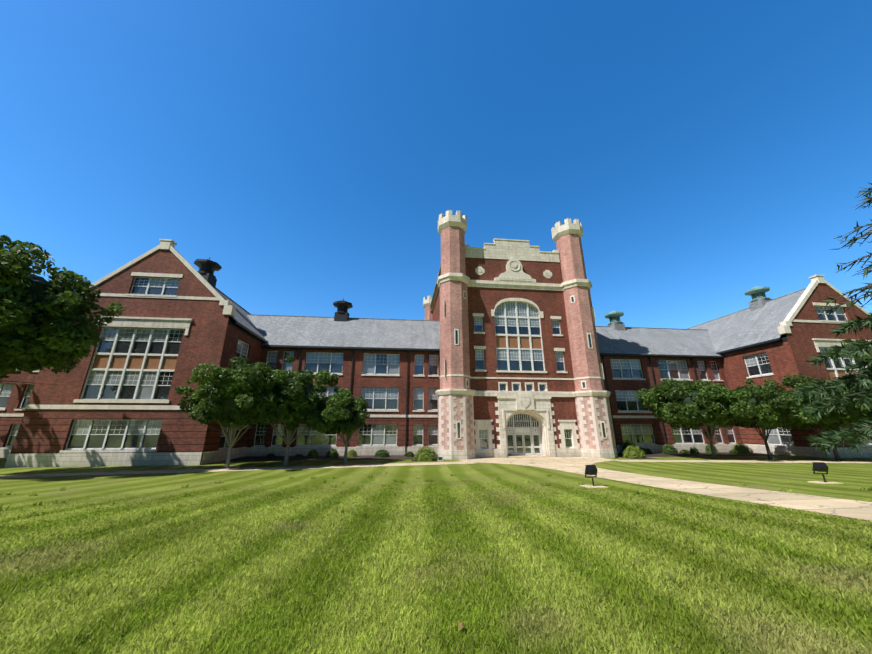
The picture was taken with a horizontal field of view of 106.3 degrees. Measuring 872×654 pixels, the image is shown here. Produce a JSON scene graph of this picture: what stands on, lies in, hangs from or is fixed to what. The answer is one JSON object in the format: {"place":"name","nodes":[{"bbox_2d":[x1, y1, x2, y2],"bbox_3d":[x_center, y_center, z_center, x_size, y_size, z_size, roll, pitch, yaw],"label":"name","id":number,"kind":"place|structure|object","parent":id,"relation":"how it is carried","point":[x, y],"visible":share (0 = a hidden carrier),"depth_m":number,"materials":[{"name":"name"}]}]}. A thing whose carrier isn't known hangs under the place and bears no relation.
{"place":"outdoors","nodes":[
{"label":"outdoors","id":0,"kind":"place"},
{"bbox_2d":[0,440,871,653],"bbox_3d":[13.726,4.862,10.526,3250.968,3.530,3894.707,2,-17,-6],"label":"lawn ground","id":1,"kind":"structure","parent":0,"point":[854,478],"depth_m":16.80,"materials":[{"name":"green plant"}]},
{"bbox_2d":[0,367,8,381],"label":"tree","id":2,"kind":"object","parent":1,"relation":"on","point":[4,376],"visible":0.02,"depth_m":35.52,"materials":[{"name":"plant"}]},
{"bbox_2d":[0,365,40,457],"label":"annex","id":3,"kind":"object","parent":1,"relation":"on","point":[12,397],"visible":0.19,"depth_m":38.97,"materials":[{"name":"brick"}]},
{"bbox_2d":[0,235,126,384],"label":"tree","id":4,"kind":"object","parent":1,"relation":"on","point":[45,323],"visible":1,"depth_m":23.09,"materials":[{"name":"plant"}]},
{"bbox_2d":[4,239,282,466],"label":"building wing","id":5,"kind":"structure","parent":1,"relation":"on","point":[113,399],"depth_m":31.84,"materials":[{"name":"brick"}]},
{"bbox_2d":[175,356,279,467],"bbox_3d":[-17.718,7.315,28.668,9.596,9.648,8.620,2,-17,-6],"label":"tree","id":6,"kind":"object","parent":1,"relation":"on","point":[216,396],"visible":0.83,"depth_m":27.05,"materials":[{"name":"plant"}]},
{"bbox_2d":[0,461,473,477],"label":"front walk","id":7,"kind":"structure","parent":1,"relation":"on","point":[227,469],"depth_m":26.74,"materials":[{"name":"concrete"}]},
{"bbox_2d":[240,356,338,464],"bbox_3d":[-15.098,7.980,31.304,9.537,9.918,9.942,-10,-20,29],"label":"tree","id":8,"kind":"object","parent":1,"relation":"on","point":[297,397],"visible":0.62,"depth_m":29.09,"materials":[{"name":"plant"}]},
{"bbox_2d":[291,387,369,462],"bbox_3d":[-10.300,9.641,32.159,7.199,7.241,7.881,2,-17,-6],"label":"tree","id":9,"kind":"object","parent":1,"relation":"on","point":[337,414],"visible":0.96,"depth_m":30.92,"materials":[{"name":"plant"}]},
{"bbox_2d":[229,298,439,456],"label":"wing","id":10,"kind":"structure","parent":1,"relation":"on","point":[388,370],"depth_m":42.94,"materials":[{"name":"red brick"}]},
{"bbox_2d":[58,492,862,629],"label":"lawn litter","id":11,"kind":"object","parent":1,"relation":"on","point":[460,626],"visible":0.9,"depth_m":3.52,"materials":[{"name":"plant"}]},
{"bbox_2d":[225,452,790,461],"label":"planting beds","id":12,"kind":"object","parent":1,"relation":"on","point":[303,458],"visible":0.67,"depth_m":37.34,"materials":[{"name":"soil"}]},
{"bbox_2d":[266,453,275,457],"bbox_3d":[-18.841,14.695,37.310,1.094,0.546,0.745,2,-17,-6],"label":"bush","id":13,"kind":"object","parent":12,"relation":"on","point":[269,455],"visible":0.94,"depth_m":37.14,"materials":[{"name":"plant"}]},
{"bbox_2d":[305,449,318,457],"bbox_3d":[-13.980,14.333,37.028,1.527,1.058,1.013,2,-17,-6],"label":"bed plant","id":14,"kind":"object","parent":12,"relation":"on","point":[313,453],"visible":1,"depth_m":36.80,"materials":[{"name":"plant"}]},
{"bbox_2d":[325,449,338,457],"bbox_3d":[-11.992,14.672,38.007,1.473,1.024,1.490,-11,-20,33],"label":"bush","id":15,"kind":"object","parent":12,"relation":"on","point":[332,453],"visible":1,"depth_m":37.71,"materials":[{"name":"plant"}]},
{"bbox_2d":[347,449,356,456],"bbox_3d":[-9.912,14.945,38.714,1.256,0.901,1.165,2,-17,-6],"label":"bush","id":16,"kind":"object","parent":12,"relation":"on","point":[352,453],"visible":0.96,"depth_m":38.41,"materials":[{"name":"plant"}]},
{"bbox_2d":[375,450,389,457],"bbox_3d":[-6.241,14.683,38.054,1.790,0.989,1.686,2,-17,-6],"label":"bush","id":17,"kind":"object","parent":12,"relation":"on","point":[382,453],"visible":1,"depth_m":37.61,"materials":[{"name":"plant"}]},
{"bbox_2d":[404,451,413,456],"bbox_3d":[-3.099,14.858,38.167,1.292,0.725,0.903,2,-17,-6],"label":"bush","id":18,"kind":"object","parent":12,"relation":"on","point":[409,454],"visible":1,"depth_m":37.97,"materials":[{"name":"plant"}]},
{"bbox_2d":[414,445,437,460],"bbox_3d":[-1.047,13.245,34.390,2.365,1.566,2.274,-11,-20,32],"label":"shrub","id":19,"kind":"object","parent":12,"relation":"on","point":[423,453],"visible":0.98,"depth_m":33.80,"materials":[{"name":"plant"}]},
{"bbox_2d":[619,440,635,454],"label":"bed plant","id":20,"kind":"object","parent":12,"relation":"on","point":[625,445],"visible":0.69,"depth_m":40.59,"materials":[{"name":"plant"}]},
{"bbox_2d":[623,445,645,458],"bbox_3d":[22.340,14.127,37.032,2.245,1.450,2.362,-16,-23,42],"label":"shrub","id":21,"kind":"object","parent":12,"relation":"on","point":[636,452],"visible":0.98,"depth_m":36.53,"materials":[{"name":"plant"}]},
{"bbox_2d":[639,447,648,454],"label":"bush","id":22,"kind":"object","parent":12,"relation":"on","point":[644,450],"visible":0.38,"depth_m":41.81,"materials":[{"name":"plant"}]},
{"bbox_2d":[662,444,677,453],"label":"bed plant","id":23,"kind":"object","parent":12,"relation":"on","point":[669,449],"visible":1,"depth_m":42.70,"materials":[{"name":"plant"}]},
{"bbox_2d":[679,450,690,453],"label":"bush","id":24,"kind":"object","parent":12,"relation":"on","point":[684,452],"visible":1,"depth_m":42.17,"materials":[{"name":"plant"}]},
{"bbox_2d":[689,447,699,453],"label":"bush","id":25,"kind":"object","parent":12,"relation":"on","point":[693,450],"visible":0.94,"depth_m":42.86,"materials":[{"name":"plant"}]},
{"bbox_2d":[705,444,718,452],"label":"bush","id":26,"kind":"object","parent":12,"relation":"on","point":[708,449],"visible":0.67,"depth_m":43.47,"materials":[{"name":"plant"}]},
{"bbox_2d":[728,449,737,453],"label":"bush","id":27,"kind":"object","parent":12,"relation":"on","point":[732,451],"visible":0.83,"depth_m":42.89,"materials":[{"name":"plant"}]},
{"bbox_2d":[733,442,753,453],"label":"bed plant","id":28,"kind":"object","parent":12,"relation":"on","point":[739,448],"visible":0.88,"depth_m":42.76,"materials":[{"name":"plant"}]},
{"bbox_2d":[423,210,617,459],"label":"tower","id":29,"kind":"structure","parent":1,"relation":"on","point":[513,316],"depth_m":41.18,"materials":[{"name":"brick"}]},
{"bbox_2d":[497,394,555,457],"bbox_3d":[10.578,11.676,39.004,6.700,7.150,1.810,2,-17,-6],"label":"entrance portal","id":30,"kind":"object","parent":1,"relation":"on","point":[526,426],"visible":0.98,"depth_m":39.08,"materials":[{"name":"stone"}]},
{"bbox_2d":[579,465,607,487],"bbox_3d":[7.895,7.543,16.517,1.100,1.065,0.800,2,-17,-6],"label":"floodlight","id":31,"kind":"object","parent":1,"relation":"on","point":[591,470],"visible":0.94,"depth_m":16.48,"materials":[{"name":"metal"}]},
{"bbox_2d":[460,457,871,519],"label":"walkway","id":32,"kind":"structure","parent":1,"relation":"on","point":[844,507],"depth_m":15.06,"materials":[{"name":"concrete"}]},
{"bbox_2d":[595,310,742,452],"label":"wing","id":33,"kind":"structure","parent":1,"relation":"on","point":[633,360],"depth_m":47.42,"materials":[{"name":"red brick"}]},
{"bbox_2d":[635,377,770,458],"bbox_3d":[29.863,10.289,37.161,11.779,8.927,9.321,-12,-21,34],"label":"tree","id":34,"kind":"object","parent":1,"relation":"on","point":[694,404],"visible":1,"depth_m":35.37,"materials":[{"name":"plant"}]},
{"bbox_2d":[615,460,871,462],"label":"front walk","id":35,"kind":"structure","parent":1,"relation":"on","point":[758,461],"depth_m":32.94,"materials":[{"name":"concrete"}]},
{"bbox_2d":[667,275,871,457],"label":"building wing","id":36,"kind":"structure","parent":1,"relation":"on","point":[760,339],"depth_m":42.88,"materials":[{"name":"brick"}]},
{"bbox_2d":[719,378,820,459],"bbox_3d":[36.590,10.355,37.506,10.833,9.001,10.621,-10,-20,29],"label":"tree","id":37,"kind":"object","parent":1,"relation":"on","point":[776,415],"visible":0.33,"depth_m":34.45,"materials":[{"name":"plant"}]},
{"bbox_2d":[761,373,871,460],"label":"tree","id":38,"kind":"object","parent":1,"relation":"on","point":[834,419],"visible":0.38,"depth_m":34.11,"materials":[{"name":"plant"}]},
{"bbox_2d":[808,462,843,483],"bbox_3d":[20.753,7.846,17.557,1.100,1.065,0.800,2,-17,-6],"label":"floodlight","id":39,"kind":"object","parent":1,"relation":"on","point":[820,466],"visible":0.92,"depth_m":17.54,"materials":[{"name":"metal"}]},
{"bbox_2d":[789,183,871,456],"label":"spruce","id":40,"kind":"object","parent":1,"relation":"on","point":[832,397],"visible":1,"depth_m":5.07,"materials":[{"name":"plant"}]},
{"bbox_2d":[842,339,871,360],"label":"tree","id":41,"kind":"object","parent":1,"relation":"on","point":[854,356],"visible":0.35,"depth_m":12.82,"materials":[{"name":"plant"}]},
{"bbox_2d":[0,0,871,407],"label":"sky","id":42,"kind":"structure","parent":0,"point":[705,153],"materials":[{"name":"blue"}]}
]}

